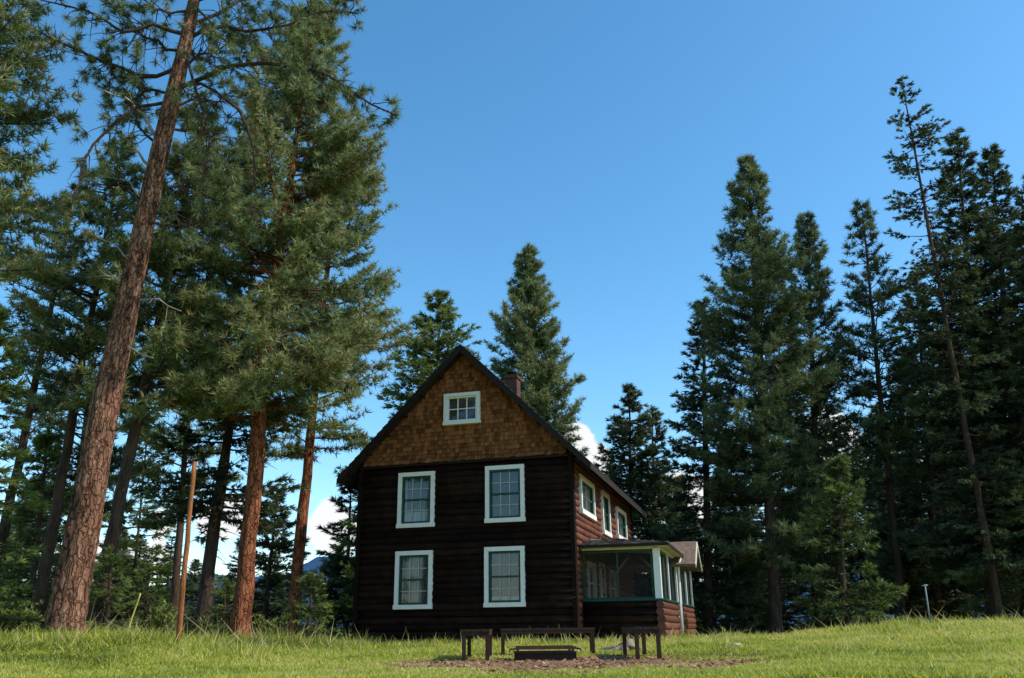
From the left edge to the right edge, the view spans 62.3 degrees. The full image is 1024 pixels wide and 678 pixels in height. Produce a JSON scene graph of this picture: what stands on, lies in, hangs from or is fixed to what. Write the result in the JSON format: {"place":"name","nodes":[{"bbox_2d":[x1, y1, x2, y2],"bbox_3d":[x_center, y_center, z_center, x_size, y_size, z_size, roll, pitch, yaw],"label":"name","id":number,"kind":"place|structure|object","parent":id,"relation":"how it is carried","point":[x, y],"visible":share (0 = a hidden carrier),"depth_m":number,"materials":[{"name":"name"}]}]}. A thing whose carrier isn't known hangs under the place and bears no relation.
{"place":"outdoors","nodes":[
{"label":"outdoors","id":0,"kind":"place"},
{"bbox_2d":[0,598,1023,677],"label":"grass","id":1,"kind":"structure","parent":0,"point":[915,649],"depth_m":14.21,"materials":[{"name":"green plant"}]},
{"bbox_2d":[0,626,1023,677],"bbox_3d":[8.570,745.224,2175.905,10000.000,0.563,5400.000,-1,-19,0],"label":"ground","id":2,"kind":"structure","parent":0,"point":[608,657],"depth_m":12.84,"materials":[{"name":"brown soil"}]},
{"bbox_2d":[0,519,28,609],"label":"fir tree","id":3,"kind":"object","parent":2,"relation":"on","point":[12,530],"visible":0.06,"depth_m":40.63,"materials":[{"name":"green plant"}]},
{"bbox_2d":[0,599,45,632],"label":"shrub","id":4,"kind":"object","parent":2,"relation":"on","point":[8,613],"visible":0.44,"depth_m":16.94,"materials":[{"name":"green plant"}]},
{"bbox_2d":[0,306,51,627],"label":"fir tree","id":5,"kind":"object","parent":2,"relation":"on","point":[7,393],"visible":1,"depth_m":17.27,"materials":[{"name":"green plant"}]},
{"bbox_2d":[2,477,57,598],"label":"pine tree","id":6,"kind":"object","parent":2,"relation":"on","point":[23,498],"visible":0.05,"depth_m":50.74,"materials":[{"name":"green plant"}]},
{"bbox_2d":[1,482,63,629],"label":"fir tree","id":7,"kind":"object","parent":2,"relation":"on","point":[27,566],"visible":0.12,"depth_m":44.64,"materials":[{"name":"green plant"}]},
{"bbox_2d":[0,425,91,627],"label":"fir tree","id":8,"kind":"object","parent":2,"relation":"on","point":[48,438],"visible":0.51,"depth_m":23.69,"materials":[{"name":"green plant"}]},
{"bbox_2d":[0,0,100,287],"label":"pine tree","id":9,"kind":"object","parent":2,"relation":"on","point":[13,61],"visible":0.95,"depth_m":20.02,"materials":[{"name":"green plant"}]},
{"bbox_2d":[41,546,60,629],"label":"fir tree","id":10,"kind":"object","parent":2,"relation":"on","point":[54,572],"visible":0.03,"depth_m":42.49,"materials":[{"name":"green plant"}]},
{"bbox_2d":[0,179,116,577],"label":"pine tree","id":11,"kind":"object","parent":2,"relation":"on","point":[20,308],"visible":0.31,"depth_m":27.00,"materials":[{"name":"green plant"}]},
{"bbox_2d":[0,310,155,552],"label":"pine tree","id":12,"kind":"object","parent":2,"relation":"on","point":[48,419],"visible":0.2,"depth_m":33.64,"materials":[{"name":"green plant"}]},
{"bbox_2d":[4,130,160,632],"bbox_3d":[-11.731,0.767,22.968,3.947,14.748,4.119,-1,-19,0],"label":"pine tree","id":13,"kind":"object","parent":2,"relation":"on","point":[49,321],"visible":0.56,"depth_m":22.81,"materials":[{"name":"green plant"}]},
{"bbox_2d":[86,542,138,630],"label":"fir tree","id":14,"kind":"object","parent":2,"relation":"on","point":[114,559],"visible":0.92,"depth_m":19.70,"materials":[{"name":"green plant"}]},
{"bbox_2d":[89,525,135,632],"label":"tree","id":15,"kind":"object","parent":2,"relation":"on","point":[126,555],"visible":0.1,"depth_m":48.34,"materials":[{"name":"green plant"}]},
{"bbox_2d":[110,561,146,630],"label":"tree","id":16,"kind":"object","parent":2,"relation":"on","point":[128,594],"visible":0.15,"depth_m":49.36,"materials":[{"name":"green plant"}]},
{"bbox_2d":[110,534,153,632],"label":"fir tree","id":17,"kind":"object","parent":2,"relation":"on","point":[142,546],"visible":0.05,"depth_m":59.01,"materials":[{"name":"green plant"}]},
{"bbox_2d":[127,593,140,629],"bbox_3d":[-7.896,5.797,17.601,0.263,0.994,0.042,-1,-19,0],"label":"dead stem","id":18,"kind":"object","parent":2,"relation":"on","point":[134,611],"visible":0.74,"depth_m":17.63,"materials":[{"name":"yellow plant"}]},
{"bbox_2d":[117,558,167,630],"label":"fir tree","id":19,"kind":"object","parent":2,"relation":"on","point":[141,574],"visible":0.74,"depth_m":20.56,"materials":[{"name":"green plant"}]},
{"bbox_2d":[91,406,195,627],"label":"fir tree","id":20,"kind":"object","parent":2,"relation":"on","point":[163,571],"visible":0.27,"depth_m":40.88,"materials":[{"name":"green plant"}]},
{"bbox_2d":[138,600,177,633],"bbox_3d":[-8.204,6.702,19.691,0.912,1.239,0.954,-1,-19,0],"label":"shrub","id":21,"kind":"object","parent":2,"relation":"on","point":[158,620],"visible":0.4,"depth_m":19.56,"materials":[{"name":"green plant"}]},
{"bbox_2d":[74,88,243,629],"bbox_3d":[-9.315,0.011,22.184,4.281,15.382,4.561,-10,-21,26],"label":"pine tree","id":22,"kind":"object","parent":2,"relation":"on","point":[167,266],"visible":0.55,"depth_m":21.80,"materials":[{"name":"green plant"}]},
{"bbox_2d":[128,584,190,631],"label":"tree","id":23,"kind":"object","parent":2,"relation":"on","point":[168,595],"visible":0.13,"depth_m":45.74,"materials":[{"name":"green plant"}]},
{"bbox_2d":[143,536,194,629],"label":"fir tree","id":24,"kind":"object","parent":2,"relation":"on","point":[170,547],"visible":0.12,"depth_m":48.13,"materials":[{"name":"green plant"}]},
{"bbox_2d":[175,461,196,641],"bbox_3d":[-6.736,4.423,17.538,0.168,3.793,0.115,-1,-19,0],"label":"wooden pole","id":25,"kind":"object","parent":2,"relation":"on","point":[185,563],"visible":0.94,"depth_m":17.48,"materials":[{"name":"wood"}]},
{"bbox_2d":[116,294,256,632],"bbox_3d":[-13.214,4.653,34.391,5.703,14.870,5.272,-8,-20,20],"label":"pine tree","id":26,"kind":"object","parent":2,"relation":"on","point":[152,473],"visible":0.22,"depth_m":33.43,"materials":[{"name":"green plant"}]},
{"bbox_2d":[180,559,214,624],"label":"pine tree","id":27,"kind":"object","parent":2,"relation":"on","point":[191,593],"visible":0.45,"depth_m":55.72,"materials":[{"name":"green plant"}]},
{"bbox_2d":[182,614,217,636],"bbox_3d":[-7.939,7.431,21.271,0.964,1.012,0.941,14,-24,-36],"label":"shrub","id":28,"kind":"object","parent":2,"relation":"on","point":[193,627],"visible":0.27,"depth_m":21.19,"materials":[{"name":"green plant"}]},
{"bbox_2d":[3,0,402,633],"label":"pine tree","id":29,"kind":"object","parent":2,"relation":"on","point":[67,606],"visible":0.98,"depth_m":19.26,"materials":[{"name":"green plant"}]},
{"bbox_2d":[203,572,235,637],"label":"fir tree","id":30,"kind":"object","parent":2,"relation":"on","point":[225,587],"visible":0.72,"depth_m":22.11,"materials":[{"name":"green plant"}]},
{"bbox_2d":[127,260,312,622],"bbox_3d":[-8.208,2.836,24.829,4.665,11.934,4.804,-1,-19,0],"label":"fir tree","id":31,"kind":"object","parent":2,"relation":"on","point":[177,504],"visible":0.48,"depth_m":23.80,"materials":[{"name":"green plant"}]},
{"bbox_2d":[211,593,229,637],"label":"fir tree","id":32,"kind":"object","parent":2,"relation":"on","point":[215,618],"visible":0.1,"depth_m":47.91,"materials":[{"name":"green plant"}]},
{"bbox_2d":[212,567,236,623],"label":"fir tree","id":33,"kind":"object","parent":2,"relation":"on","point":[230,574],"visible":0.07,"depth_m":52.23,"materials":[{"name":"green plant"}]},
{"bbox_2d":[213,532,270,636],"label":"fir tree","id":34,"kind":"object","parent":2,"relation":"on","point":[230,568],"visible":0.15,"depth_m":45.82,"materials":[{"name":"green plant"}]},
{"bbox_2d":[215,487,311,631],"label":"fir tree","id":35,"kind":"object","parent":2,"relation":"on","point":[281,544],"visible":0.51,"depth_m":38.56,"materials":[{"name":"green plant"}]},
{"bbox_2d":[251,595,276,636],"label":"fir tree","id":36,"kind":"object","parent":2,"relation":"on","point":[262,613],"visible":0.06,"depth_m":45.68,"materials":[{"name":"green plant"}]},
{"bbox_2d":[252,611,291,639],"bbox_3d":[-6.350,7.683,22.196,0.953,1.085,0.766,10,-22,-29],"label":"shrub","id":37,"kind":"object","parent":2,"relation":"on","point":[264,624],"visible":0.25,"depth_m":22.21,"materials":[{"name":"green plant"}]},
{"bbox_2d":[254,550,289,626],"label":"tree","id":38,"kind":"object","parent":2,"relation":"on","point":[271,599],"visible":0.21,"depth_m":57.58,"materials":[{"name":"green plant"}]},
{"bbox_2d":[151,0,415,640],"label":"pine tree","id":39,"kind":"object","parent":2,"relation":"on","point":[327,355],"visible":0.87,"depth_m":22.95,"materials":[{"name":"green plant"}]},
{"bbox_2d":[272,558,317,636],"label":"fir tree","id":40,"kind":"object","parent":2,"relation":"on","point":[285,603],"visible":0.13,"depth_m":47.34,"materials":[{"name":"green plant"}]},
{"bbox_2d":[284,570,340,638],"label":"fir tree","id":41,"kind":"object","parent":2,"relation":"on","point":[311,578],"visible":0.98,"depth_m":22.94,"materials":[{"name":"green plant"}]},
{"bbox_2d":[300,618,339,637],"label":"fir tree","id":42,"kind":"object","parent":2,"relation":"on","point":[313,628],"visible":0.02,"depth_m":49.08,"materials":[{"name":"green plant"}]},
{"bbox_2d":[300,543,354,637],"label":"tree","id":43,"kind":"object","parent":2,"relation":"on","point":[330,563],"visible":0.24,"depth_m":38.90,"materials":[{"name":"green plant"}]},
{"bbox_2d":[301,466,357,638],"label":"fir tree","id":44,"kind":"object","parent":2,"relation":"on","point":[338,558],"visible":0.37,"depth_m":38.46,"materials":[{"name":"green plant"}]},
{"bbox_2d":[246,131,425,637],"bbox_3d":[-6.072,0.906,28.508,6.506,18.003,6.198,-1,-19,0],"label":"pine tree","id":45,"kind":"object","parent":2,"relation":"on","point":[307,452],"visible":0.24,"depth_m":27.97,"materials":[{"name":"green plant"}]},
{"bbox_2d":[302,289,489,632],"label":"fir tree","id":46,"kind":"object","parent":2,"relation":"on","point":[427,328],"visible":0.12,"depth_m":40.83,"materials":[{"name":"green plant"}]},
{"bbox_2d":[461,629,491,660],"bbox_3d":[-0.589,5.258,14.559,0.457,0.518,1.750,-1,-19,0],"label":"bench","id":47,"kind":"object","parent":2,"relation":"on","point":[486,633],"visible":0.9,"depth_m":13.80,"materials":[{"name":"brown wood"}]},
{"bbox_2d":[336,344,709,642],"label":"log house","id":48,"kind":"structure","parent":2,"relation":"on","point":[488,498],"depth_m":24.47,"materials":[{"name":"brown wood"}]},
{"bbox_2d":[393,550,433,609],"bbox_3d":[-2.781,6.908,24.303,1.176,1.603,0.345,-6,-20,15],"label":"window","id":49,"kind":"structure","parent":48,"relation":"in","point":[413,580],"depth_m":24.30,"materials":[{"name":"white paint"}]},
{"bbox_2d":[396,471,435,527],"bbox_3d":[-2.787,4.758,25.034,1.183,1.614,0.345,-6,-20,15],"label":"window","id":50,"kind":"structure","parent":48,"relation":"in","point":[416,490],"depth_m":25.02,"materials":[{"name":"white paint"}]},
{"bbox_2d":[443,391,480,425],"bbox_3d":[-1.474,2.119,25.552,1.175,0.966,0.345,-6,-20,15],"label":"window","id":51,"kind":"structure","parent":48,"relation":"in","point":[477,394],"depth_m":25.45,"materials":[{"name":"white paint"}]},
{"bbox_2d":[483,546,525,606],"bbox_3d":[-0.176,6.621,23.611,1.199,1.616,0.345,-6,-20,15],"label":"window","id":52,"kind":"structure","parent":48,"relation":"in","point":[504,567],"depth_m":23.61,"materials":[{"name":"white paint"}]},
{"bbox_2d":[484,464,525,522],"bbox_3d":[-0.175,4.452,24.346,1.196,1.620,0.345,-6,-20,15],"label":"window","id":53,"kind":"structure","parent":48,"relation":"in","point":[504,484],"depth_m":24.34,"materials":[{"name":"white paint"}]},
{"bbox_2d":[578,474,596,520],"bbox_3d":[2.174,4.824,25.631,0.345,1.132,2.168,-6,-20,15],"label":"window","id":54,"kind":"structure","parent":48,"relation":"in","point":[587,507],"depth_m":25.93,"materials":[{"name":"white paint"}]},
{"bbox_2d":[585,561,596,597],"bbox_3d":[2.244,7.227,25.042,0.345,1.200,1.280,-6,-20,15],"label":"window","id":55,"kind":"structure","parent":48,"relation":"in","point":[590,565],"depth_m":25.33,"materials":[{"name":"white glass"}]},
{"bbox_2d":[598,562,606,597],"bbox_3d":[2.812,8.098,26.525,0.140,2.100,1.000,-6,-20,15],"label":"door","id":56,"kind":"structure","parent":48,"relation":"in","point":[602,583],"depth_m":26.90,"materials":[{"name":"grey wood"}]},
{"bbox_2d":[600,489,612,537],"bbox_3d":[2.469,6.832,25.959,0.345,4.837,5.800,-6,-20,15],"label":"window","id":57,"kind":"structure","parent":48,"relation":"in","point":[605,498],"depth_m":28.80,"materials":[{"name":"white paint"}]},
{"bbox_2d":[607,569,616,596],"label":"window","id":58,"kind":"structure","parent":48,"relation":"in","point":[613,582],"depth_m":28.77,"materials":[{"name":"white glass"}]},
{"bbox_2d":[614,506,627,538],"bbox_3d":[3.961,6.926,31.488,0.345,1.144,2.240,-6,-20,15],"label":"window","id":59,"kind":"structure","parent":48,"relation":"in","point":[621,517],"depth_m":31.70,"materials":[{"name":"white paint"}]},
{"bbox_2d":[483,242,590,456],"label":"pine tree","id":60,"kind":"object","parent":2,"relation":"on","point":[525,341],"visible":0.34,"depth_m":43.44,"materials":[{"name":"green plant"}]},
{"bbox_2d":[509,645,581,660],"bbox_3d":[0.543,5.269,14.171,1.189,0.257,0.892,-1,-19,0],"label":"fire pit","id":61,"kind":"object","parent":2,"relation":"on","point":[561,655],"visible":0.95,"depth_m":13.78,"materials":[{"name":"metal"}]},
{"bbox_2d":[500,627,594,655],"bbox_3d":[0.671,5.733,16.014,1.777,0.520,0.408,-1,-19,0],"label":"bench","id":62,"kind":"object","parent":2,"relation":"on","point":[589,630],"visible":0.88,"depth_m":15.89,"materials":[{"name":"brown wood"}]},
{"bbox_2d":[316,651,803,675],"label":"wood chips","id":63,"kind":"object","parent":2,"relation":"on","point":[732,661],"visible":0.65,"depth_m":12.57,"materials":[{"name":"brown wood"}]},
{"bbox_2d":[597,638,641,650],"bbox_3d":[2.169,6.218,17.115,1.195,0.336,0.656,-6,-20,16],"label":"rock","id":64,"kind":"object","parent":2,"relation":"on","point":[630,644],"visible":0.38,"depth_m":17.02,"materials":[{"name":"grey stone"}]},
{"bbox_2d":[621,626,661,658],"bbox_3d":[2.209,5.224,14.560,0.428,0.532,1.750,-1,-19,0],"label":"bench","id":65,"kind":"object","parent":2,"relation":"on","point":[636,631],"visible":0.88,"depth_m":13.81,"materials":[{"name":"brown wood"}]},
{"bbox_2d":[592,382,698,619],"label":"fir tree","id":66,"kind":"object","parent":2,"relation":"on","point":[633,477],"visible":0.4,"depth_m":43.57,"materials":[{"name":"green plant"}]},
{"bbox_2d":[626,405,703,634],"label":"fir tree","id":67,"kind":"object","parent":2,"relation":"on","point":[660,432],"visible":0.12,"depth_m":45.82,"materials":[{"name":"green plant"}]},
{"bbox_2d":[670,482,723,631],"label":"fir tree","id":68,"kind":"object","parent":2,"relation":"on","point":[716,609],"visible":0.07,"depth_m":46.53,"materials":[{"name":"green plant"}]},
{"bbox_2d":[648,295,768,635],"bbox_3d":[8.752,5.580,39.512,5.657,16.134,5.743,-1,-19,0],"label":"fir tree","id":69,"kind":"object","parent":2,"relation":"on","point":[711,589],"visible":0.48,"depth_m":38.34,"materials":[{"name":"green plant"}]},
{"bbox_2d":[696,467,747,630],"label":"pine tree","id":70,"kind":"object","parent":2,"relation":"on","point":[722,510],"visible":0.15,"depth_m":58.02,"materials":[{"name":"green plant"}]},
{"bbox_2d":[710,449,767,631],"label":"fir tree","id":71,"kind":"object","parent":2,"relation":"on","point":[764,544],"depth_m":59.93,"materials":[{"name":"green plant"}]},
{"bbox_2d":[712,519,768,629],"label":"pine tree","id":72,"kind":"object","parent":2,"relation":"on","point":[739,605],"visible":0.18,"depth_m":43.48,"materials":[{"name":"green plant"}]},
{"bbox_2d":[674,153,848,633],"bbox_3d":[10.842,1.519,37.508,7.455,22.270,7.302,-1,-19,0],"label":"pine tree","id":73,"kind":"object","parent":2,"relation":"on","point":[768,270],"visible":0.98,"depth_m":36.62,"materials":[{"name":"green plant"}]},
{"bbox_2d":[736,503,791,633],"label":"fir tree","id":74,"kind":"object","parent":2,"relation":"on","point":[753,509],"visible":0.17,"depth_m":49.84,"materials":[{"name":"green plant"}]},
{"bbox_2d":[731,411,811,632],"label":"fir tree","id":75,"kind":"object","parent":2,"relation":"on","point":[760,513],"visible":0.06,"depth_m":56.37,"materials":[{"name":"green plant"}]},
{"bbox_2d":[752,536,803,632],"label":"fir tree","id":76,"kind":"object","parent":2,"relation":"on","point":[785,611],"visible":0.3,"depth_m":45.63,"materials":[{"name":"green plant"}]},
{"bbox_2d":[788,534,840,626],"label":"fir tree","id":77,"kind":"object","parent":2,"relation":"on","point":[802,590],"visible":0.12,"depth_m":44.70,"materials":[{"name":"green plant"}]},
{"bbox_2d":[753,209,882,627],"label":"pine tree","id":78,"kind":"object","parent":2,"relation":"on","point":[814,277],"visible":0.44,"depth_m":40.63,"materials":[{"name":"green plant"}]},
{"bbox_2d":[782,426,854,619],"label":"pine tree","id":79,"kind":"object","parent":2,"relation":"on","point":[788,488],"visible":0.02,"depth_m":58.41,"materials":[{"name":"green plant"}]},
{"bbox_2d":[788,403,868,623],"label":"fir tree","id":80,"kind":"object","parent":2,"relation":"on","point":[856,577],"visible":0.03,"depth_m":61.91,"materials":[{"name":"green plant"}]},
{"bbox_2d":[801,391,891,625],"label":"fir tree","id":81,"kind":"object","parent":2,"relation":"on","point":[856,561],"visible":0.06,"depth_m":56.70,"materials":[{"name":"green plant"}]},
{"bbox_2d":[792,452,909,631],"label":"fir tree","id":82,"kind":"object","parent":2,"relation":"on","point":[835,470],"visible":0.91,"depth_m":27.99,"materials":[{"name":"green plant"}]},
{"bbox_2d":[818,197,937,616],"bbox_3d":[17.013,2.748,39.188,4.664,20.879,4.847,-7,-20,18],"label":"pine tree","id":83,"kind":"object","parent":2,"relation":"on","point":[865,388],"visible":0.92,"depth_m":39.01,"materials":[{"name":"green plant"}]},
{"bbox_2d":[859,468,915,617],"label":"pine tree","id":84,"kind":"object","parent":2,"relation":"on","point":[881,530],"visible":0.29,"depth_m":48.74,"materials":[{"name":"green plant"}]},
{"bbox_2d":[851,404,926,597],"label":"pine tree","id":85,"kind":"object","parent":2,"relation":"on","point":[873,410],"visible":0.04,"depth_m":60.35,"materials":[{"name":"green plant"}]},
{"bbox_2d":[872,519,939,619],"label":"pine tree","id":86,"kind":"object","parent":2,"relation":"on","point":[919,597],"visible":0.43,"depth_m":41.82,"materials":[{"name":"green plant"}]},
{"bbox_2d":[854,352,977,622],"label":"fir tree","id":87,"kind":"object","parent":2,"relation":"on","point":[892,453],"visible":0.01,"depth_m":55.45,"materials":[{"name":"green plant"}]},
{"bbox_2d":[862,272,984,620],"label":"fir tree","id":88,"kind":"object","parent":2,"relation":"on","point":[923,577],"visible":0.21,"depth_m":42.54,"materials":[{"name":"green plant"}]},
{"bbox_2d":[922,584,930,622],"bbox_3d":[10.052,6.487,20.465,0.152,1.078,0.042,-1,-19,0],"label":"standpipe","id":89,"kind":"object","parent":2,"relation":"on","point":[924,585],"visible":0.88,"depth_m":20.48,"materials":[{"name":"grey metal"}]},
{"bbox_2d":[889,458,974,620],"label":"fir tree","id":90,"kind":"object","parent":2,"relation":"on","point":[919,519],"visible":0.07,"depth_m":46.26,"materials":[{"name":"green plant"}]},
{"bbox_2d":[881,74,1023,619],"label":"fir tree","id":91,"kind":"object","parent":2,"relation":"on","point":[973,470],"visible":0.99,"depth_m":34.32,"materials":[{"name":"green plant"}]},
{"bbox_2d":[886,126,1023,617],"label":"fir tree","id":92,"kind":"object","parent":2,"relation":"on","point":[985,248],"visible":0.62,"depth_m":36.98,"materials":[{"name":"green plant"}]},
{"bbox_2d":[926,516,985,620],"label":"fir tree","id":93,"kind":"object","parent":2,"relation":"on","point":[954,601],"visible":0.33,"depth_m":40.90,"materials":[{"name":"green plant"}]},
{"bbox_2d":[917,141,1023,618],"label":"fir tree","id":94,"kind":"object","parent":2,"relation":"on","point":[993,155],"visible":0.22,"depth_m":41.27,"materials":[{"name":"green plant"}]},
{"bbox_2d":[926,501,1019,619],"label":"fir tree","id":95,"kind":"object","parent":2,"relation":"on","point":[969,593],"visible":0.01,"depth_m":57.24,"materials":[{"name":"green plant"}]},
{"bbox_2d":[936,350,1023,616],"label":"pine tree","id":96,"kind":"object","parent":2,"relation":"on","point":[997,481],"depth_m":56.39,"materials":[{"name":"green plant"}]},
{"bbox_2d":[944,450,1019,620],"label":"fir tree","id":97,"kind":"object","parent":2,"relation":"on","point":[976,594],"visible":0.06,"depth_m":45.66,"materials":[{"name":"green plant"}]},
{"bbox_2d":[962,173,1023,600],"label":"fir tree","id":98,"kind":"object","parent":2,"relation":"on","point":[1017,381],"visible":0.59,"depth_m":35.50,"materials":[{"name":"green plant"}]},
{"bbox_2d":[985,539,1020,619],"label":"fir tree","id":99,"kind":"object","parent":2,"relation":"on","point":[1013,603],"visible":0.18,"depth_m":40.86,"materials":[{"name":"green plant"}]},
{"bbox_2d":[0,0,1023,590],"label":"sky","id":100,"kind":"structure","parent":0,"point":[606,137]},
{"bbox_2d":[137,557,1009,628],"bbox_3d":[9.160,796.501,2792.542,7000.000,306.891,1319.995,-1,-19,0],"label":"hills","id":101,"kind":"structure","parent":0,"point":[313,563],"depth_m":2659.82,"materials":[{"name":"blue"}]}
]}

